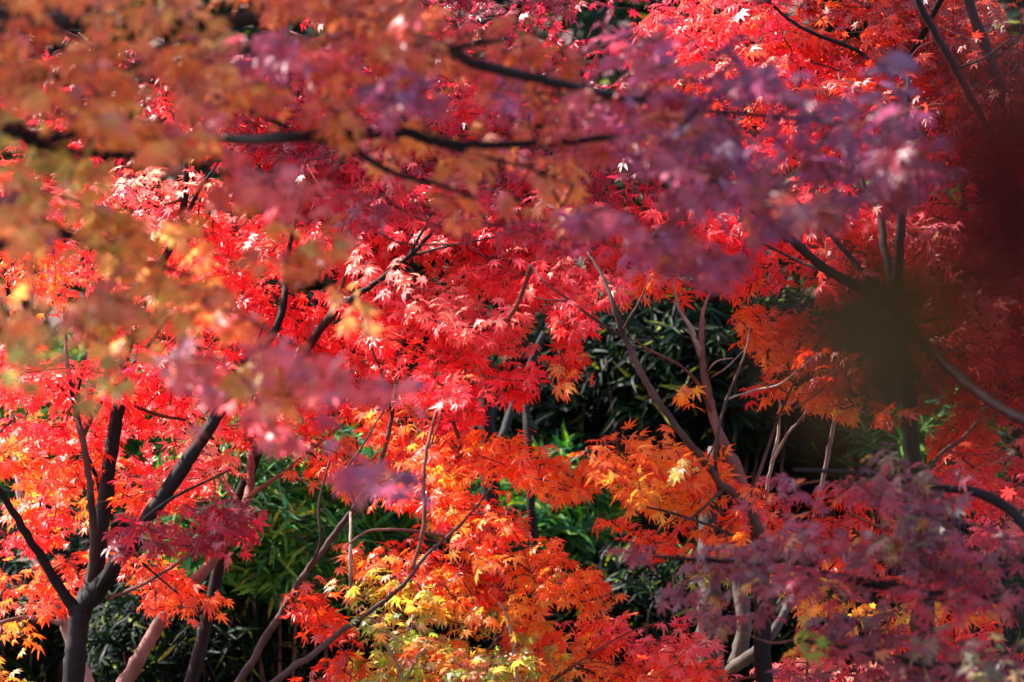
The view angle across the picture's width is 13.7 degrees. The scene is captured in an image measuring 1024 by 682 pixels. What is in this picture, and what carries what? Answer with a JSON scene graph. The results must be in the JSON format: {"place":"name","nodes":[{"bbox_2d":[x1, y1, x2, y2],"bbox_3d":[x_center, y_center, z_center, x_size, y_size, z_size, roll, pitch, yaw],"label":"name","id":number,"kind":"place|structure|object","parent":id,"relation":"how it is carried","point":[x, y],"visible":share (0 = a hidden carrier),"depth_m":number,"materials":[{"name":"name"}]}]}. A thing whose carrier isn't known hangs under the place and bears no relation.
{"place":"outdoors","nodes":[
{"label":"outdoors","id":0,"kind":"place"},
{"bbox_2d":[0,464,156,681],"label":"evergreen shrub","id":1,"kind":"object","parent":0,"point":[33,667],"visible":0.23,"depth_m":12.29,"materials":[{"name":"green plant"}]},
{"bbox_2d":[0,327,192,647],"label":"evergreen shrub","id":2,"kind":"object","parent":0,"point":[133,447],"visible":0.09,"depth_m":13.20,"materials":[{"name":"green plant"}]},
{"bbox_2d":[0,0,554,680],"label":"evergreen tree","id":3,"kind":"object","parent":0,"point":[204,170],"depth_m":18.26,"materials":[{"name":"green plant"}]},
{"bbox_2d":[332,523,574,681],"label":"maple leaves","id":4,"kind":"object","parent":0,"point":[485,642],"visible":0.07,"depth_m":11.94,"materials":[{"name":"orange plant"}]},
{"bbox_2d":[0,0,1023,680],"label":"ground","id":5,"kind":"structure","parent":0,"point":[54,320],"depth_m":43.51,"materials":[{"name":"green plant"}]},
{"bbox_2d":[0,405,136,681],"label":"maple tree","id":6,"kind":"object","parent":5,"relation":"on","point":[41,523],"visible":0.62,"depth_m":10.76,"materials":[{"name":"red plant"}]},
{"bbox_2d":[0,0,384,681],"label":"maple tree","id":7,"kind":"object","parent":5,"relation":"on","point":[224,526],"visible":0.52,"depth_m":10.11,"materials":[{"name":"red plant"}]},
{"bbox_2d":[56,548,359,681],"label":"evergreen shrub","id":8,"kind":"object","parent":5,"relation":"on","point":[114,641],"visible":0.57,"depth_m":11.68,"materials":[{"name":"green plant"}]},
{"bbox_2d":[0,0,434,513],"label":"maple tree","id":9,"kind":"object","parent":5,"relation":"on","point":[27,225],"visible":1,"depth_m":6.56,"materials":[{"name":"orange plant"}]},
{"bbox_2d":[114,357,374,681],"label":"maple tree","id":10,"kind":"object","parent":5,"relation":"on","point":[166,611],"visible":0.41,"depth_m":10.41,"materials":[{"name":"red plant"}]},
{"bbox_2d":[0,0,543,679],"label":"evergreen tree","id":11,"kind":"object","parent":5,"relation":"on","point":[252,30],"visible":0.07,"depth_m":14.68,"materials":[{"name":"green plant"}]},
{"bbox_2d":[138,406,409,681],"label":"evergreen shrub","id":12,"kind":"object","parent":5,"relation":"on","point":[283,554],"visible":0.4,"depth_m":11.60,"materials":[{"name":"green plant"}]},
{"bbox_2d":[234,274,441,681],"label":"maple tree","id":13,"kind":"object","parent":5,"relation":"on","point":[323,628],"visible":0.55,"depth_m":9.90,"materials":[{"name":"brown plant"}]},
{"bbox_2d":[0,0,716,681],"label":"maple tree","id":14,"kind":"object","parent":5,"relation":"on","point":[468,110],"visible":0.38,"depth_m":10.22,"materials":[{"name":"red plant"}]},
{"bbox_2d":[282,420,481,675],"bbox_3d":[-0.372,1.087,12.372,0.694,1.742,1.050,0,-2,0],"label":"evergreen shrub","id":15,"kind":"object","parent":5,"relation":"on","point":[405,520],"visible":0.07,"depth_m":12.02,"materials":[{"name":"green plant"}]},
{"bbox_2d":[270,357,630,681],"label":"maple tree","id":16,"kind":"object","parent":5,"relation":"on","point":[457,660],"visible":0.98,"depth_m":9.62,"materials":[{"name":"brown plant"}]},
{"bbox_2d":[0,0,955,301],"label":"maple tree","id":17,"kind":"object","parent":5,"relation":"on","point":[666,116],"visible":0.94,"depth_m":6.98,"materials":[{"name":"purple plant"}]},
{"bbox_2d":[475,306,546,680],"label":"tree trunk","id":18,"kind":"object","parent":5,"relation":"on","point":[489,428],"visible":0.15,"depth_m":11.71,"materials":[{"name":"brown plant"}]},
{"bbox_2d":[521,388,541,681],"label":"tree trunk","id":19,"kind":"object","parent":5,"relation":"on","point":[530,502],"visible":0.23,"depth_m":11.88,"materials":[{"name":"brown plant"}]},
{"bbox_2d":[449,282,687,681],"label":"evergreen shrub","id":20,"kind":"object","parent":5,"relation":"on","point":[549,414],"visible":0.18,"depth_m":12.58,"materials":[{"name":"green plant"}]},
{"bbox_2d":[296,175,844,681],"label":"maple tree","id":21,"kind":"object","parent":5,"relation":"on","point":[526,293],"visible":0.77,"depth_m":9.72,"materials":[{"name":"red plant"}]},
{"bbox_2d":[475,421,671,681],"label":"evergreen shrub","id":22,"kind":"object","parent":5,"relation":"on","point":[575,534],"visible":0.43,"depth_m":12.27,"materials":[{"name":"green plant"}]},
{"bbox_2d":[212,0,1021,681],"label":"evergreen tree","id":23,"kind":"object","parent":5,"relation":"on","point":[594,14],"visible":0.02,"depth_m":15.34,"materials":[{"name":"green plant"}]},
{"bbox_2d":[551,522,749,680],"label":"evergreen shrub","id":24,"kind":"object","parent":5,"relation":"on","point":[640,586],"visible":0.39,"depth_m":11.97,"materials":[{"name":"green plant"}]},
{"bbox_2d":[299,0,1011,681],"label":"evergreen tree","id":25,"kind":"object","parent":5,"relation":"on","point":[613,80],"visible":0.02,"depth_m":19.75,"materials":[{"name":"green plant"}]},
{"bbox_2d":[550,608,849,681],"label":"maple tree","id":26,"kind":"object","parent":5,"relation":"on","point":[671,664],"visible":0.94,"depth_m":9.86,"materials":[{"name":"red plant"}]},
{"bbox_2d":[571,266,838,681],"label":"evergreen shrub","id":27,"kind":"object","parent":5,"relation":"on","point":[662,328],"visible":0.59,"depth_m":12.32,"materials":[{"name":"green plant"}]},
{"bbox_2d":[695,446,794,680],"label":"tree trunk","id":28,"kind":"object","parent":5,"relation":"on","point":[741,657],"visible":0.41,"depth_m":11.08,"materials":[{"name":"brown plant"}]},
{"bbox_2d":[763,399,835,545],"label":"tree branches","id":29,"kind":"object","parent":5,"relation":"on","point":[827,455],"visible":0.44,"depth_m":10.64,"materials":[{"name":"brown plant"}]},
{"bbox_2d":[719,358,891,562],"bbox_3d":[0.916,0.938,12.894,0.841,2.066,1.065,0,-2,0],"label":"evergreen shrub","id":30,"kind":"object","parent":5,"relation":"on","point":[814,446],"visible":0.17,"depth_m":12.56,"materials":[{"name":"green plant"}]},
{"bbox_2d":[604,443,1023,681],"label":"maple tree","id":31,"kind":"object","parent":5,"relation":"on","point":[743,564],"visible":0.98,"depth_m":8.22,"materials":[{"name":"purple plant"}]},
{"bbox_2d":[722,531,908,681],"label":"evergreen shrub","id":32,"kind":"object","parent":5,"relation":"on","point":[785,633],"visible":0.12,"depth_m":12.01,"materials":[{"name":"green plant"}]},
{"bbox_2d":[627,0,1013,184],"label":"maple tree","id":33,"kind":"object","parent":5,"relation":"on","point":[920,20],"visible":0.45,"depth_m":9.94,"materials":[{"name":"red plant"}]},
{"bbox_2d":[628,76,1023,681],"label":"maple tree","id":34,"kind":"object","parent":5,"relation":"on","point":[969,445],"visible":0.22,"depth_m":9.77,"materials":[{"name":"plant"}]},
{"bbox_2d":[749,0,1023,484],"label":"leafy twig","id":35,"kind":"object","parent":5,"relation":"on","point":[873,341],"visible":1,"depth_m":1.14,"materials":[{"name":"brown plant"}]},
{"bbox_2d":[768,0,1023,632],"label":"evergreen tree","id":36,"kind":"object","parent":5,"relation":"on","point":[1008,29],"depth_m":14.94,"materials":[{"name":"green plant"}]},
{"bbox_2d":[796,0,1023,535],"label":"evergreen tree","id":37,"kind":"object","parent":5,"relation":"on","point":[1004,3],"visible":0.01,"depth_m":19.05,"materials":[{"name":"green plant"}]},
{"bbox_2d":[825,380,1015,681],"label":"evergreen shrub","id":38,"kind":"object","parent":5,"relation":"on","point":[923,434],"visible":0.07,"depth_m":12.32,"materials":[{"name":"green plant"}]},
{"bbox_2d":[870,512,1023,681],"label":"maple leaves","id":39,"kind":"object","parent":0,"point":[1012,637],"visible":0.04,"depth_m":12.57,"materials":[{"name":"red plant"}]}
]}

